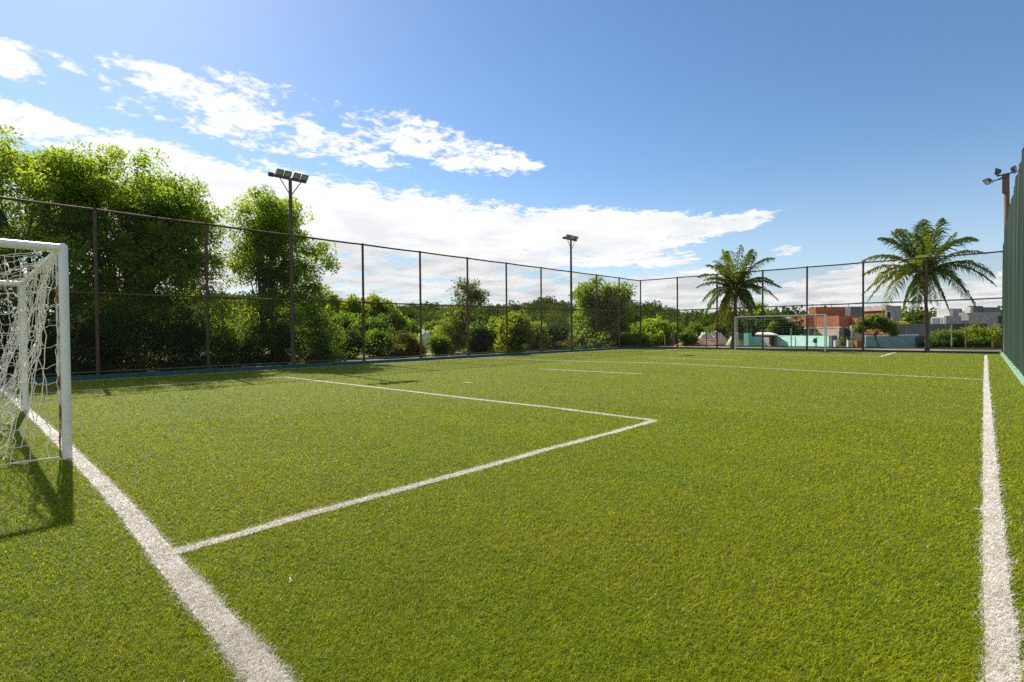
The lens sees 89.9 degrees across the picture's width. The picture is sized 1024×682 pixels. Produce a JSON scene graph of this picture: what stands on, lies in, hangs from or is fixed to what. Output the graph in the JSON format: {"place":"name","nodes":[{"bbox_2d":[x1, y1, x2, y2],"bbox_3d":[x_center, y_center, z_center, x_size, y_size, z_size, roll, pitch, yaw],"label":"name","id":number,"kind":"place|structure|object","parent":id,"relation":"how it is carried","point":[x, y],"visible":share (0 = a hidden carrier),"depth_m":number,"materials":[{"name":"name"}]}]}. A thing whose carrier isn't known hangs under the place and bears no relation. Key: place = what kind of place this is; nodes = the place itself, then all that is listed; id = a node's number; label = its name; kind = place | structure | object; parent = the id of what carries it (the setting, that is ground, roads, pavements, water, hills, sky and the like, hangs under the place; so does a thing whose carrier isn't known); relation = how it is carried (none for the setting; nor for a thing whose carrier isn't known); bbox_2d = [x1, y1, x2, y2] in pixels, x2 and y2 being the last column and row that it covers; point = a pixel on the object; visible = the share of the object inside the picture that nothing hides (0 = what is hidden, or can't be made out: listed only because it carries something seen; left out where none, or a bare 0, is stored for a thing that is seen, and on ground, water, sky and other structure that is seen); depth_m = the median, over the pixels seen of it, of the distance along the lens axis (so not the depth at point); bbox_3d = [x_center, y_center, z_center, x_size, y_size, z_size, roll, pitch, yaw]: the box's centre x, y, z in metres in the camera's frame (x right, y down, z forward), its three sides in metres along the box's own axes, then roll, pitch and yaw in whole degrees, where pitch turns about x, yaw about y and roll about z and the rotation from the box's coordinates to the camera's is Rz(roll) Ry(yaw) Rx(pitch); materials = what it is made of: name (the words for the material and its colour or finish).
{"place":"outdoors","nodes":[
{"label":"outdoors","id":0,"kind":"place"},
{"bbox_2d":[3,312,1001,367],"bbox_3d":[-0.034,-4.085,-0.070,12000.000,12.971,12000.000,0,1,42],"label":"ground","id":1,"kind":"structure","parent":0,"point":[429,352],"depth_m":35.65,"materials":[{"name":"brown soil"}]},
{"bbox_2d":[0,296,52,378],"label":"shrub","id":2,"kind":"object","parent":1,"relation":"on","point":[5,343],"visible":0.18,"depth_m":15.86,"materials":[{"name":"green plant"}]},
{"bbox_2d":[0,295,92,378],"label":"shrub","id":3,"kind":"object","parent":1,"relation":"on","point":[31,335],"visible":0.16,"depth_m":16.32,"materials":[{"name":"green plant"}]},
{"bbox_2d":[0,124,128,323],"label":"broadleaf tree","id":4,"kind":"object","parent":1,"relation":"on","point":[13,168],"visible":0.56,"depth_m":17.82,"materials":[{"name":"green plant"}]},
{"bbox_2d":[5,287,143,377],"bbox_3d":[-14.420,-0.159,17.503,2.820,3.348,3.775,0,1,23],"label":"shrub","id":5,"kind":"object","parent":1,"relation":"on","point":[92,342],"visible":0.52,"depth_m":17.17,"materials":[{"name":"green plant"}]},
{"bbox_2d":[17,139,237,331],"bbox_3d":[-14.911,-3.115,20.872,6.764,8.985,6.219,-1,1,-23],"label":"broadleaf tree","id":6,"kind":"object","parent":1,"relation":"on","point":[171,200],"visible":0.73,"depth_m":19.74,"materials":[{"name":"green plant"}]},
{"bbox_2d":[81,284,179,373],"bbox_3d":[-13.814,-0.265,18.706,3.105,3.622,3.249,0,1,42],"label":"shrub","id":7,"kind":"object","parent":1,"relation":"on","point":[138,350],"visible":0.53,"depth_m":18.40,"materials":[{"name":"green plant"}]},
{"bbox_2d":[126,283,228,371],"bbox_3d":[-12.557,-0.302,19.458,3.094,3.659,3.402,0,1,42],"label":"shrub","id":8,"kind":"object","parent":1,"relation":"on","point":[189,347],"visible":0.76,"depth_m":19.17,"materials":[{"name":"green plant"}]},
{"bbox_2d":[184,299,273,367],"bbox_3d":[-11.609,-0.181,21.375,2.980,3.201,3.490,0,1,22],"label":"shrub","id":9,"kind":"object","parent":1,"relation":"on","point":[233,334],"visible":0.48,"depth_m":20.71,"materials":[{"name":"green plant"}]},
{"bbox_2d":[230,309,308,366],"bbox_3d":[-10.349,0.008,22.045,2.754,2.868,3.693,-1,1,-5],"label":"shrub","id":10,"kind":"object","parent":1,"relation":"on","point":[275,331],"visible":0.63,"depth_m":21.40,"materials":[{"name":"green plant"}]},
{"bbox_2d":[222,184,342,346],"bbox_3d":[-10.999,-3.031,24.198,5.352,8.578,5.101,0,1,42],"label":"broadleaf tree","id":11,"kind":"object","parent":1,"relation":"on","point":[271,212],"visible":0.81,"depth_m":23.11,"materials":[{"name":"green plant"}]},
{"bbox_2d":[0,346,644,384],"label":"kerb","id":12,"kind":"structure","parent":1,"relation":"on","point":[138,374],"depth_m":19.02,"materials":[{"name":"teal concrete"}]},
{"bbox_2d":[268,169,308,364],"bbox_3d":[-8.465,-2.721,19.578,0.295,7.512,1.484,0,1,42],"label":"floodlight pole","id":13,"kind":"object","parent":12,"relation":"on","point":[280,173],"visible":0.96,"depth_m":19.58,"materials":[{"name":"grey metal"}]},
{"bbox_2d":[0,196,640,377],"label":"chain link fence","id":14,"kind":"object","parent":12,"relation":"on","point":[97,371],"visible":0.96,"depth_m":19.29,"materials":[{"name":"metal"}]},
{"bbox_2d":[563,234,578,349],"bbox_3d":[3.783,-3.051,32.941,0.295,7.512,1.484,0,1,42],"label":"floodlight pole","id":15,"kind":"object","parent":12,"relation":"on","point":[569,237],"visible":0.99,"depth_m":32.94,"materials":[{"name":"grey metal"}]},
{"bbox_2d":[284,306,366,363],"bbox_3d":[-8.617,-0.113,24.020,3.250,3.008,4.025,0,1,42],"label":"shrub","id":16,"kind":"object","parent":1,"relation":"on","point":[314,343],"visible":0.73,"depth_m":23.59,"materials":[{"name":"green plant"}]},
{"bbox_2d":[307,322,344,346],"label":"bush","id":17,"kind":"object","parent":1,"relation":"on","point":[331,330],"visible":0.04,"depth_m":31.06,"materials":[{"name":"green plant"}]},
{"bbox_2d":[320,290,351,322],"bbox_3d":[-15.880,-1.683,45.946,3.248,5.798,2.705,0,1,42],"label":"broadleaf tree","id":18,"kind":"object","parent":1,"relation":"on","point":[334,305],"visible":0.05,"depth_m":45.55,"materials":[{"name":"green plant"}]},
{"bbox_2d":[321,310,360,332],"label":"bush","id":19,"kind":"object","parent":1,"relation":"on","point":[346,317],"visible":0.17,"depth_m":37.06,"materials":[{"name":"green plant"}]},
{"bbox_2d":[329,328,365,358],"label":"bush","id":20,"kind":"object","parent":1,"relation":"on","point":[353,338],"visible":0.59,"depth_m":28.52,"materials":[{"name":"green plant"}]},
{"bbox_2d":[343,294,368,318],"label":"broadleaf tree","id":21,"kind":"object","parent":1,"relation":"on","point":[353,305],"visible":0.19,"depth_m":46.49,"materials":[{"name":"green plant"}]},
{"bbox_2d":[349,312,396,343],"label":"bush","id":22,"kind":"object","parent":1,"relation":"on","point":[375,321],"visible":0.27,"depth_m":35.55,"materials":[{"name":"green plant"}]},
{"bbox_2d":[360,326,394,357],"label":"bush","id":23,"kind":"object","parent":1,"relation":"on","point":[376,342],"visible":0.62,"depth_m":29.07,"materials":[{"name":"green plant"}]},
{"bbox_2d":[364,292,394,321],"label":"broadleaf tree","id":24,"kind":"object","parent":1,"relation":"on","point":[374,306],"visible":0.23,"depth_m":47.33,"materials":[{"name":"green plant"}]},
{"bbox_2d":[378,342,407,358],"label":"bush","id":25,"kind":"object","parent":1,"relation":"on","point":[393,350],"visible":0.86,"depth_m":28.50,"materials":[{"name":"green plant"}]},
{"bbox_2d":[382,301,410,334],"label":"broadleaf tree","id":26,"kind":"object","parent":1,"relation":"on","point":[399,322],"visible":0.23,"depth_m":46.59,"materials":[{"name":"green plant"}]},
{"bbox_2d":[391,329,419,355],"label":"bush","id":27,"kind":"object","parent":1,"relation":"on","point":[406,340],"visible":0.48,"depth_m":30.73,"materials":[{"name":"green plant"}]},
{"bbox_2d":[404,318,427,334],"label":"bush","id":28,"kind":"object","parent":1,"relation":"on","point":[408,328],"visible":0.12,"depth_m":61.29,"materials":[{"name":"green plant"}]},
{"bbox_2d":[410,342,427,355],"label":"bush","id":29,"kind":"object","parent":1,"relation":"on","point":[424,352],"visible":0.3,"depth_m":31.54,"materials":[{"name":"green plant"}]},
{"bbox_2d":[417,329,430,349],"bbox_3d":[-7.503,-0.105,44.054,2.536,1.928,2.039,0,1,42],"label":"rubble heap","id":30,"kind":"object","parent":1,"relation":"on","point":[424,335],"visible":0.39,"depth_m":43.25,"materials":[{"name":"grey stone"}]},
{"bbox_2d":[422,319,444,331],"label":"bush","id":31,"kind":"object","parent":1,"relation":"on","point":[431,324],"visible":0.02,"depth_m":65.13,"materials":[{"name":"green plant"}]},
{"bbox_2d":[425,333,453,356],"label":"bush","id":32,"kind":"object","parent":1,"relation":"on","point":[438,346],"visible":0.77,"depth_m":30.18,"materials":[{"name":"green plant"}]},
{"bbox_2d":[431,313,471,352],"bbox_3d":[-4.260,-0.547,34.974,3.013,3.135,2.840,0,1,42],"label":"bush","id":33,"kind":"object","parent":1,"relation":"on","point":[435,327],"visible":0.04,"depth_m":34.65,"materials":[{"name":"green plant"}]},
{"bbox_2d":[433,276,489,355],"bbox_3d":[-3.249,-1.490,31.959,3.329,5.064,3.213,0,1,42],"label":"slender tree","id":34,"kind":"object","parent":1,"relation":"on","point":[454,327],"visible":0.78,"depth_m":31.72,"materials":[{"name":"green plant"}]},
{"bbox_2d":[466,319,495,353],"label":"bush","id":35,"kind":"object","parent":1,"relation":"on","point":[486,340],"visible":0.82,"depth_m":33.48,"materials":[{"name":"green plant"}]},
{"bbox_2d":[485,315,501,349],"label":"bush","id":36,"kind":"object","parent":1,"relation":"on","point":[492,322],"visible":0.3,"depth_m":36.68,"materials":[{"name":"green plant"}]},
{"bbox_2d":[0,348,1023,681],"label":"pitch","id":37,"kind":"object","parent":1,"relation":"on","point":[526,462],"visible":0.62,"depth_m":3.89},
{"bbox_2d":[0,239,72,465],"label":"football goal","id":38,"kind":"object","parent":37,"relation":"on","point":[62,325],"visible":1,"depth_m":5.36,"materials":[{"name":"white paint"}]},
{"bbox_2d":[0,348,1023,681],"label":"pitch markings","id":39,"kind":"object","parent":37,"relation":"on","point":[240,644],"visible":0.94,"depth_m":2.89,"materials":[{"name":"white paint"}]},
{"bbox_2d":[734,314,827,350],"bbox_3d":[17.076,-0.513,32.841,5.368,2.260,0.571,0,1,42],"label":"football goal","id":40,"kind":"object","parent":37,"relation":"on","point":[824,331],"visible":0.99,"depth_m":32.33,"materials":[{"name":"white paint"}]},
{"bbox_2d":[493,310,537,352],"bbox_3d":[0.189,-0.511,35.149,3.237,3.308,3.519,-1,1,-18],"label":"bush","id":41,"kind":"object","parent":1,"relation":"on","point":[511,334],"visible":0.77,"depth_m":34.26,"materials":[{"name":"green plant"}]},
{"bbox_2d":[69,290,1001,351],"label":"wood","id":42,"kind":"object","parent":1,"relation":"on","point":[690,317],"visible":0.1,"depth_m":124.29,"materials":[{"name":"green plant"}]},
{"bbox_2d":[529,321,552,351],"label":"bush","id":43,"kind":"object","parent":1,"relation":"on","point":[544,340],"visible":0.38,"depth_m":35.95,"materials":[{"name":"green plant"}]},
{"bbox_2d":[545,321,569,346],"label":"bush","id":44,"kind":"object","parent":1,"relation":"on","point":[559,328],"visible":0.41,"depth_m":39.42,"materials":[{"name":"green plant"}]},
{"bbox_2d":[550,339,574,350],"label":"bush","id":45,"kind":"object","parent":1,"relation":"on","point":[562,344],"visible":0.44,"depth_m":35.48,"materials":[{"name":"green plant"}]},
{"bbox_2d":[284,320,884,353],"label":"ground scrub","id":46,"kind":"object","parent":1,"relation":"on","point":[649,343],"visible":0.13,"depth_m":39.95,"materials":[{"name":"green plant"}]},
{"bbox_2d":[573,326,602,348],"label":"bush","id":47,"kind":"object","parent":1,"relation":"on","point":[585,333],"visible":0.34,"depth_m":40.43,"materials":[{"name":"green plant"}]},
{"bbox_2d":[567,276,636,337],"bbox_3d":[7.333,-2.259,41.954,5.737,6.176,4.816,0,1,8],"label":"broadleaf tree","id":48,"kind":"object","parent":1,"relation":"on","point":[627,320],"visible":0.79,"depth_m":41.08,"materials":[{"name":"green plant"}]},
{"bbox_2d":[601,333,632,347],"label":"bush","id":49,"kind":"object","parent":1,"relation":"on","point":[612,339],"visible":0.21,"depth_m":41.19,"materials":[{"name":"green plant"}]},
{"bbox_2d":[630,325,651,345],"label":"bush","id":50,"kind":"object","parent":1,"relation":"on","point":[637,334],"visible":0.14,"depth_m":43.56,"materials":[{"name":"green plant"}]},
{"bbox_2d":[630,322,651,333],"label":"bush","id":51,"kind":"object","parent":1,"relation":"on","point":[642,325],"visible":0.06,"depth_m":51.75,"materials":[{"name":"green plant"}]},
{"bbox_2d":[646,330,664,346],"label":"bush","id":52,"kind":"object","parent":1,"relation":"on","point":[659,337],"visible":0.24,"depth_m":46.26,"materials":[{"name":"green plant"}]},
{"bbox_2d":[638,315,676,344],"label":"bush","id":53,"kind":"object","parent":1,"relation":"on","point":[659,325],"visible":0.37,"depth_m":53.26,"materials":[{"name":"green plant"}]},
{"bbox_2d":[669,322,684,343],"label":"bush","id":54,"kind":"object","parent":1,"relation":"on","point":[680,328],"visible":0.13,"depth_m":59.29,"materials":[{"name":"green plant"}]},
{"bbox_2d":[678,329,700,344],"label":"bush","id":55,"kind":"object","parent":1,"relation":"on","point":[681,337],"visible":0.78,"depth_m":47.59,"materials":[{"name":"green plant"}]},
{"bbox_2d":[685,321,708,336],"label":"bush","id":56,"kind":"object","parent":1,"relation":"on","point":[696,325],"visible":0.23,"depth_m":63.39,"materials":[{"name":"green plant"}]},
{"bbox_2d":[678,339,724,344],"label":"soil bank","id":57,"kind":"structure","parent":1,"relation":"on","point":[702,342],"depth_m":48.86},
{"bbox_2d":[699,331,727,343],"bbox_3d":[22.406,-0.174,57.958,4.669,1.979,2.623,-1,1,-13],"label":"sand heap","id":58,"kind":"object","parent":1,"relation":"on","point":[711,335],"visible":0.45,"depth_m":57.59,"materials":[{"name":"grey sand"}]},
{"bbox_2d":[700,316,730,337],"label":"bush","id":59,"kind":"object","parent":1,"relation":"on","point":[721,330],"visible":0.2,"depth_m":59.27,"materials":[{"name":"green plant"}]},
{"bbox_2d":[726,331,743,345],"bbox_3d":[24.946,-0.215,55.978,3.376,2.014,1.891,0,1,9],"label":"sand heap","id":60,"kind":"object","parent":1,"relation":"on","point":[741,343],"visible":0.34,"depth_m":55.60,"materials":[{"name":"beige sand"}]},
{"bbox_2d":[696,244,781,349],"bbox_3d":[15.414,-2.933,34.969,5.218,7.268,4.052,0,1,2],"label":"palm tree","id":61,"kind":"object","parent":1,"relation":"on","point":[732,280],"visible":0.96,"depth_m":34.71,"materials":[{"name":"green plant"}]},
{"bbox_2d":[731,313,761,340],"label":"bush","id":62,"kind":"object","parent":1,"relation":"on","point":[740,320],"visible":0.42,"depth_m":55.45,"materials":[{"name":"green plant"}]},
{"bbox_2d":[744,333,751,345],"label":"wall pillar","id":63,"kind":"structure","parent":1,"relation":"on","point":[748,340],"depth_m":45.38,"materials":[{"name":"teal paint"}]},
{"bbox_2d":[742,302,768,325],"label":"bush","id":64,"kind":"object","parent":1,"relation":"on","point":[758,310],"visible":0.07,"depth_m":59.29,"materials":[{"name":"green plant"}]},
{"bbox_2d":[752,337,761,345],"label":"turquoise wall","id":65,"kind":"structure","parent":1,"relation":"on","point":[757,341],"depth_m":45.45,"materials":[{"name":"teal paint"}]},
{"bbox_2d":[764,337,768,345],"bbox_3d":[22.256,0.164,45.036,0.100,0.988,0.672,-1,1,-31],"label":"gate door","id":66,"kind":"structure","parent":65,"relation":"attached to","point":[767,340],"depth_m":44.89,"materials":[{"name":"white metal"}]},
{"bbox_2d":[756,332,777,345],"bbox_3d":[25.502,-0.186,51.583,2.000,1.380,4.747,0,1,24],"label":"garden shelter","id":67,"kind":"object","parent":1,"relation":"on","point":[758,334],"visible":0.53,"depth_m":50.73,"materials":[{"name":"fabric"}]},
{"bbox_2d":[755,308,788,335],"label":"bush","id":68,"kind":"object","parent":1,"relation":"on","point":[777,323],"visible":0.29,"depth_m":57.29,"materials":[{"name":"green plant"}]},
{"bbox_2d":[778,320,800,335],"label":"bush","id":69,"kind":"object","parent":1,"relation":"on","point":[793,327],"visible":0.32,"depth_m":56.55,"materials":[{"name":"green plant"}]},
{"bbox_2d":[770,336,830,346],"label":"turquoise wall","id":70,"kind":"structure","parent":1,"relation":"on","point":[799,343],"depth_m":46.34,"materials":[{"name":"teal paint"}]},
{"bbox_2d":[642,347,998,353],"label":"kerb","id":71,"kind":"structure","parent":1,"relation":"on","point":[983,352],"depth_m":30.69,"materials":[{"name":"teal concrete"}]},
{"bbox_2d":[640,251,1002,351],"bbox_3d":[17.446,-2.052,32.869,20.461,5.250,0.180,0,1,42],"label":"chain link fence","id":72,"kind":"object","parent":71,"relation":"on","point":[926,300],"visible":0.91,"depth_m":30.55,"materials":[{"name":"metal"}]},
{"bbox_2d":[792,304,861,345],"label":"brick house","id":73,"kind":"structure","parent":1,"relation":"on","point":[840,325],"depth_m":78.98,"materials":[{"name":"brick"}]},
{"bbox_2d":[841,329,849,344],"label":"doorway","id":74,"kind":"structure","parent":73,"relation":"in","point":[847,331],"depth_m":75.95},
{"bbox_2d":[843,327,844,346],"bbox_3d":[26.551,-0.324,40.994,0.083,1.643,0.083,-1,1,-25],"label":"thin post","id":75,"kind":"object","parent":1,"relation":"on","point":[844,336],"visible":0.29,"depth_m":40.96,"materials":[{"name":"metal"}]},
{"bbox_2d":[853,340,861,346],"bbox_3d":[30.375,0.230,45.004,0.524,0.580,0.485,0,1,0],"label":"brick stack","id":76,"kind":"object","parent":1,"relation":"on","point":[857,343],"visible":0.82,"depth_m":44.79,"materials":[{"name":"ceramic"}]},
{"bbox_2d":[849,312,899,345],"bbox_3d":[28.235,-0.788,40.051,3.922,2.919,1.893,0,1,12],"label":"tree","id":77,"kind":"object","parent":1,"relation":"on","point":[874,325],"visible":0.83,"depth_m":39.73,"materials":[{"name":"green plant"}]},
{"bbox_2d":[864,305,900,333],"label":"brick house","id":78,"kind":"structure","parent":1,"relation":"on","point":[873,310],"depth_m":84.17,"materials":[{"name":"brick"}]},
{"bbox_2d":[886,311,891,317],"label":"window","id":79,"kind":"structure","parent":78,"relation":"in","point":[890,312],"depth_m":80.85,"materials":[{"name":"black glass"}]},
{"bbox_2d":[865,334,918,346],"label":"blue wall","id":80,"kind":"structure","parent":1,"relation":"on","point":[884,338],"depth_m":43.01,"materials":[{"name":"blue paint"}]},
{"bbox_2d":[901,315,913,323],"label":"bush","id":81,"kind":"object","parent":1,"relation":"on","point":[905,318],"visible":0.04,"depth_m":85.16,"materials":[{"name":"green plant"}]},
{"bbox_2d":[901,307,924,323],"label":"bush","id":82,"kind":"object","parent":1,"relation":"on","point":[917,318],"visible":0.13,"depth_m":84.66,"materials":[{"name":"green plant"}]},
{"bbox_2d":[916,336,924,346],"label":"blue wall","id":83,"kind":"structure","parent":1,"relation":"on","point":[919,341],"depth_m":42.48,"materials":[{"name":"blue paint"}]},
{"bbox_2d":[897,324,949,347],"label":"grey wall","id":84,"kind":"structure","parent":1,"relation":"on","point":[917,329],"depth_m":55.23,"materials":[{"name":"grey concrete"}]},
{"bbox_2d":[861,218,997,350],"bbox_3d":[26.851,-3.681,32.925,8.041,8.596,5.019,0,1,4],"label":"palm tree","id":85,"kind":"object","parent":1,"relation":"on","point":[925,243],"visible":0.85,"depth_m":32.70,"materials":[{"name":"green plant"}]},
{"bbox_2d":[921,339,952,347],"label":"bush","id":86,"kind":"object","parent":1,"relation":"on","point":[932,342],"visible":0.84,"depth_m":41.09,"materials":[{"name":"green plant"}]},
{"bbox_2d":[929,328,964,347],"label":"bush","id":87,"kind":"object","parent":1,"relation":"on","point":[936,337],"visible":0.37,"depth_m":42.40,"materials":[{"name":"green plant"}]},
{"bbox_2d":[930,306,1000,329],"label":"modern house","id":88,"kind":"structure","parent":1,"relation":"on","point":[967,315],"depth_m":70.71,"materials":[{"name":"grey concrete"}]},
{"bbox_2d":[950,324,986,329],"bbox_3d":[46.775,-0.400,52.594,3.052,2.738,0.150,0,1,19],"label":"black fence","id":89,"kind":"object","parent":1,"relation":"on","point":[957,326],"visible":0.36,"depth_m":52.70,"materials":[{"name":"metal"}]},
{"bbox_2d":[948,335,996,347],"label":"bush","id":90,"kind":"object","parent":1,"relation":"on","point":[976,341],"visible":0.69,"depth_m":40.78,"materials":[{"name":"green plant"}]},
{"bbox_2d":[958,322,1001,347],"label":"bush","id":91,"kind":"object","parent":1,"relation":"on","point":[989,334],"visible":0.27,"depth_m":42.11,"materials":[{"name":"green plant"}]},
{"bbox_2d":[982,324,1001,347],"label":"bush","id":92,"kind":"object","parent":1,"relation":"on","point":[997,332],"visible":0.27,"depth_m":42.88,"materials":[{"name":"green plant"}]},
{"bbox_2d":[1000,352,1023,384],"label":"kerb","id":93,"kind":"structure","parent":1,"relation":"on","point":[1017,373],"depth_m":15.29,"materials":[{"name":"teal concrete"}]},
{"bbox_2d":[982,165,1016,352],"bbox_3d":[23.714,-3.864,24.950,1.268,9.080,0.467,0,1,34],"label":"floodlight pole","id":94,"kind":"object","parent":93,"relation":"on","point":[1005,177],"visible":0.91,"depth_m":24.78,"materials":[{"name":"metal"}]},
{"bbox_2d":[1002,147,1023,375],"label":"green netting","id":95,"kind":"object","parent":93,"relation":"on","point":[1013,282],"visible":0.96,"depth_m":16.05,"materials":[{"name":"fabric"}]},
{"bbox_2d":[0,0,1023,315],"label":"sky","id":96,"kind":"structure","parent":0,"point":[663,136],"materials":[{"name":"blue"}]},
{"bbox_2d":[671,334,674,344],"bbox_3d":[16.340,-0.102,52.003,0.394,1.250,0.388,0,1,42],"label":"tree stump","id":97,"kind":"object","parent":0,"point":[672,339],"visible":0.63,"depth_m":51.85,"materials":[{"name":"brown wood"}]},
{"bbox_2d":[831,336,836,346],"bbox_3d":[32.536,0.047,52.001,0.606,1.202,0.561,0,1,0],"label":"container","id":98,"kind":"object","parent":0,"point":[832,338],"visible":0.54,"depth_m":51.74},
{"bbox_2d":[833,340,838,346],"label":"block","id":99,"kind":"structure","parent":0,"point":[835,344],"depth_m":45.86,"materials":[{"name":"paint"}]},
{"bbox_2d":[965,324,966,347],"bbox_3d":[36.116,-0.404,40.793,0.083,1.908,0.083,0,1,20],"label":"thin post","id":100,"kind":"object","parent":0,"point":[965,336],"visible":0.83,"depth_m":40.77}
]}

